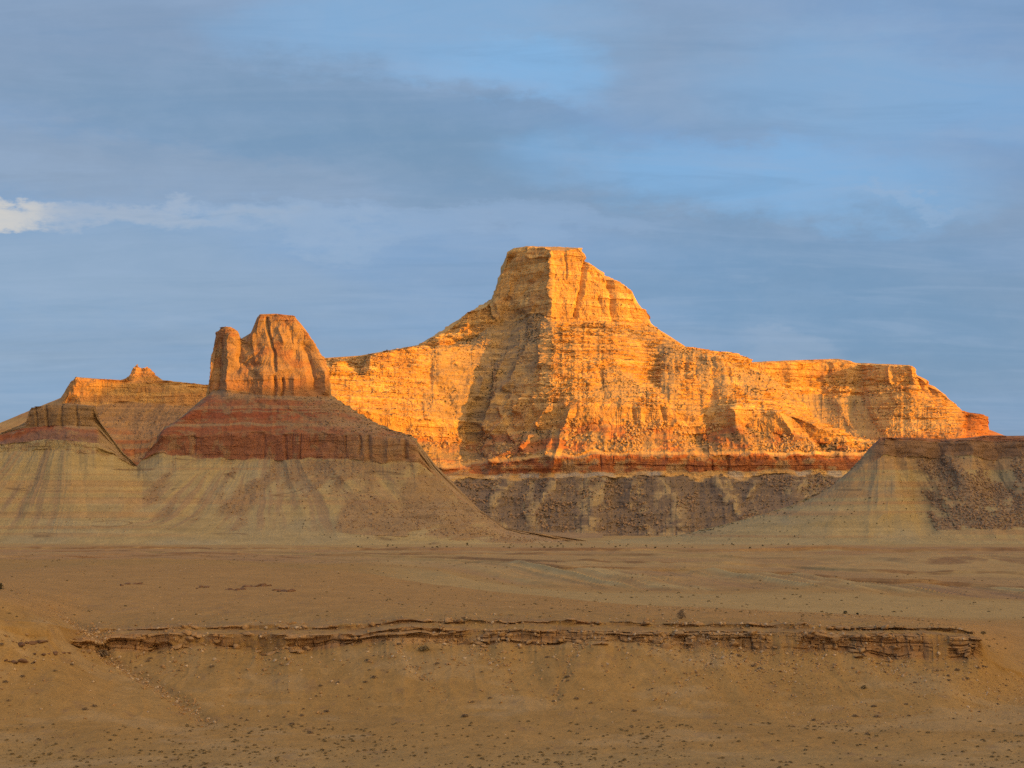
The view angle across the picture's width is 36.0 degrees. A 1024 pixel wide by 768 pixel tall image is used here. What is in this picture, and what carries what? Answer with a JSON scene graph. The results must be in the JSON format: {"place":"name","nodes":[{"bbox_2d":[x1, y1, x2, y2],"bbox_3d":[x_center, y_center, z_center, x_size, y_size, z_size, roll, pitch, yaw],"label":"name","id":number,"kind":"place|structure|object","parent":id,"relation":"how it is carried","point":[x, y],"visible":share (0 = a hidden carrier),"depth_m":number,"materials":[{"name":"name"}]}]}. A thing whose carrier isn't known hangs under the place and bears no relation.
{"place":"outdoors","nodes":[
{"label":"outdoors","id":0,"kind":"place"},
{"bbox_2d":[0,364,207,464],"bbox_3d":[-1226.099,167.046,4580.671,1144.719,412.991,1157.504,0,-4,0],"label":"mesa","id":1,"kind":"structure","parent":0,"point":[135,392],"depth_m":4313.33,"materials":[{"name":"stone"}]},
{"bbox_2d":[0,536,1023,767],"bbox_3d":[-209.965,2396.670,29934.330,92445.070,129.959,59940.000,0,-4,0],"label":"ground","id":2,"kind":"structure","parent":0,"point":[869,573],"depth_m":358.82,"materials":[{"name":"soil"}]},
{"bbox_2d":[18,658,26,662],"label":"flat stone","id":3,"kind":"object","parent":2,"relation":"on","point":[21,660],"visible":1,"depth_m":328.44,"materials":[{"name":"brown stone"}]},
{"bbox_2d":[86,644,94,650],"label":"flat stone","id":4,"kind":"object","parent":2,"relation":"on","point":[91,647],"visible":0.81,"depth_m":361.74,"materials":[{"name":"brown stone"}]},
{"bbox_2d":[96,649,109,655],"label":"shrub","id":5,"kind":"object","parent":2,"relation":"on","point":[103,652],"visible":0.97,"depth_m":361.44,"materials":[{"name":"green plant"}]},
{"bbox_2d":[174,643,182,648],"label":"flat stone","id":6,"kind":"object","parent":2,"relation":"on","point":[178,646],"visible":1,"depth_m":364.89,"materials":[{"name":"brown stone"}]},
{"bbox_2d":[182,630,191,635],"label":"flat stone","id":7,"kind":"object","parent":2,"relation":"on","point":[187,632],"visible":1,"depth_m":367.58,"materials":[{"name":"brown stone"}]},
{"bbox_2d":[185,636,193,641],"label":"flat stone","id":8,"kind":"object","parent":2,"relation":"on","point":[189,638],"visible":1,"depth_m":366.50,"materials":[{"name":"brown stone"}]},
{"bbox_2d":[241,632,251,635],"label":"flat stone","id":9,"kind":"object","parent":2,"relation":"on","point":[247,633],"visible":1,"depth_m":368.26,"materials":[{"name":"brown stone"}]},
{"bbox_2d":[266,651,276,655],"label":"flat stone","id":10,"kind":"object","parent":2,"relation":"on","point":[270,653],"visible":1,"depth_m":364.14,"materials":[{"name":"beige stone"}]},
{"bbox_2d":[0,314,602,544],"bbox_3d":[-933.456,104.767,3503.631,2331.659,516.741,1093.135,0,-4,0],"label":"butte","id":11,"kind":"object","parent":2,"relation":"on","point":[234,416],"visible":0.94,"depth_m":3254.16,"materials":[{"name":"stone"}]},
{"bbox_2d":[5,396,563,542],"bbox_3d":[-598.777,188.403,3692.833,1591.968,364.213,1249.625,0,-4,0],"label":"rubble","id":12,"kind":"object","parent":11,"relation":"on","point":[344,470],"visible":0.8,"depth_m":3257.37,"materials":[{"name":"brown stone"}]},
{"bbox_2d":[418,645,430,650],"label":"shrub","id":13,"kind":"object","parent":2,"relation":"on","point":[422,647],"visible":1,"depth_m":360.34,"materials":[{"name":"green plant"}]},
{"bbox_2d":[463,641,473,644],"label":"flat stone","id":14,"kind":"object","parent":2,"relation":"on","point":[467,642],"visible":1,"depth_m":367.42,"materials":[{"name":"brown stone"}]},
{"bbox_2d":[498,631,504,636],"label":"flat stone","id":15,"kind":"object","parent":2,"relation":"on","point":[500,634],"visible":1,"depth_m":367.32,"materials":[{"name":"brown stone"}]},
{"bbox_2d":[0,564,1023,767],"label":"stones","id":16,"kind":"object","parent":2,"relation":"on","point":[455,639],"visible":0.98,"depth_m":361.19,"materials":[{"name":"brown stone"}]},
{"bbox_2d":[3,634,1021,732],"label":"scrub","id":17,"kind":"object","parent":2,"relation":"on","point":[566,680],"visible":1,"depth_m":345.99,"materials":[{"name":"brown plant"}]},
{"bbox_2d":[2,553,1023,648],"bbox_3d":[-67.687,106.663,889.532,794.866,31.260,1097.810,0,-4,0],"label":"scrub","id":18,"kind":"object","parent":2,"relation":"on","point":[561,605],"visible":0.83,"depth_m":541.73,"materials":[{"name":"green plant"}]},
{"bbox_2d":[3,718,1023,767],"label":"scrub","id":19,"kind":"object","parent":2,"relation":"on","point":[291,725],"visible":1,"depth_m":287.54,"materials":[{"name":"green plant"}]},
{"bbox_2d":[325,246,877,535],"bbox_3d":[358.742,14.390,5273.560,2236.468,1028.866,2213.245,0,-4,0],"label":"mesa","id":20,"kind":"structure","parent":2,"relation":"on","point":[545,278],"depth_m":4735.11,"materials":[{"name":"stone"}]},
{"bbox_2d":[326,313,875,462],"bbox_3d":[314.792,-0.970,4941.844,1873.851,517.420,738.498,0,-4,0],"label":"rubble","id":21,"kind":"object","parent":20,"relation":"on","point":[716,429],"visible":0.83,"depth_m":4734.99,"materials":[{"name":"stone"}]},
{"bbox_2d":[264,294,1023,547],"bbox_3d":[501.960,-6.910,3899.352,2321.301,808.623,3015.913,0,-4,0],"label":"juniper scrub","id":22,"kind":"object","parent":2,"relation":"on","point":[634,446],"visible":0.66,"depth_m":4685.11,"materials":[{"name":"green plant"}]},
{"bbox_2d":[652,639,661,643],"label":"flat stone","id":23,"kind":"object","parent":2,"relation":"on","point":[654,641],"visible":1,"depth_m":365.31,"materials":[{"name":"brown stone"}]},
{"bbox_2d":[659,643,670,648],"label":"flat stone","id":24,"kind":"object","parent":2,"relation":"on","point":[666,645],"visible":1,"depth_m":363.13,"materials":[{"name":"brown stone"}]},
{"bbox_2d":[673,631,684,635],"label":"flat stone","id":25,"kind":"object","parent":2,"relation":"on","point":[680,633],"visible":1,"depth_m":367.62,"materials":[{"name":"brown stone"}]},
{"bbox_2d":[677,609,685,618],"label":"shrub","id":26,"kind":"object","parent":2,"relation":"on","point":[680,613],"visible":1,"depth_m":390.61,"materials":[{"name":"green plant"}]},
{"bbox_2d":[693,622,703,625],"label":"flat stone","id":27,"kind":"object","parent":2,"relation":"on","point":[698,623],"visible":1,"depth_m":375.20,"materials":[{"name":"brown stone"}]},
{"bbox_2d":[729,641,738,646],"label":"flat stone","id":28,"kind":"object","parent":2,"relation":"on","point":[735,644],"visible":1,"depth_m":366.28,"materials":[{"name":"brown stone"}]},
{"bbox_2d":[747,631,757,634],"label":"flat stone","id":29,"kind":"object","parent":2,"relation":"on","point":[751,632],"visible":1,"depth_m":366.31,"materials":[{"name":"brown stone"}]},
{"bbox_2d":[830,633,839,641],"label":"flat stone","id":30,"kind":"object","parent":2,"relation":"on","point":[836,637],"visible":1,"depth_m":365.91,"materials":[{"name":"brown stone"}]},
{"bbox_2d":[835,626,843,629],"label":"flat stone","id":31,"kind":"object","parent":2,"relation":"on","point":[839,627],"visible":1,"depth_m":373.75,"materials":[{"name":"brown stone"}]},
{"bbox_2d":[848,649,858,652],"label":"flat stone","id":32,"kind":"object","parent":2,"relation":"on","point":[851,650],"visible":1,"depth_m":364.29,"materials":[{"name":"brown stone"}]},
{"bbox_2d":[858,647,864,652],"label":"flat stone","id":33,"kind":"object","parent":2,"relation":"on","point":[861,650],"visible":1,"depth_m":364.03,"materials":[{"name":"brown stone"}]},
{"bbox_2d":[881,624,888,629],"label":"flat stone","id":34,"kind":"object","parent":2,"relation":"on","point":[885,627],"visible":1,"depth_m":371.78,"materials":[{"name":"brown stone"}]},
{"bbox_2d":[889,645,900,649],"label":"flat stone","id":35,"kind":"object","parent":2,"relation":"on","point":[892,647],"visible":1,"depth_m":364.55,"materials":[{"name":"brown stone"}]},
{"bbox_2d":[0,0,1023,435],"label":"sky","id":36,"kind":"structure","parent":0,"point":[767,180],"materials":[{"name":"blue"}]},
{"bbox_2d":[589,435,1023,544],"bbox_3d":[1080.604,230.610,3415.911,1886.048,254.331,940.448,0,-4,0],"label":"hill","id":37,"kind":"structure","parent":0,"point":[866,477],"depth_m":3224.81,"materials":[{"name":"stone"}]},
{"bbox_2d":[752,359,1004,439],"bbox_3d":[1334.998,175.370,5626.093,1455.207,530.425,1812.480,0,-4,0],"label":"mesa","id":38,"kind":"structure","parent":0,"point":[801,375],"depth_m":5241.64,"materials":[{"name":"stone"}]},
{"bbox_2d":[800,385,972,438],"bbox_3d":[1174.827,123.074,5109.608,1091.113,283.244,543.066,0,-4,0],"label":"rubble","id":39,"kind":"object","parent":38,"relation":"on","point":[887,390],"visible":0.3,"depth_m":5168.74,"materials":[{"name":"stone"}]},
{"bbox_3d":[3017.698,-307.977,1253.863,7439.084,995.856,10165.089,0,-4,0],"label":"mesa","id":40,"kind":"structure","parent":0,"visible":0},
{"bbox_2d":[453,454,1023,535],"bbox_3d":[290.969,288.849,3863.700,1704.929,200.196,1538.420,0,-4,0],"label":"rubble","id":41,"kind":"object","parent":40,"relation":"on","point":[927,466],"visible":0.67,"depth_m":3310.13,"materials":[{"name":"stone"}]}
]}

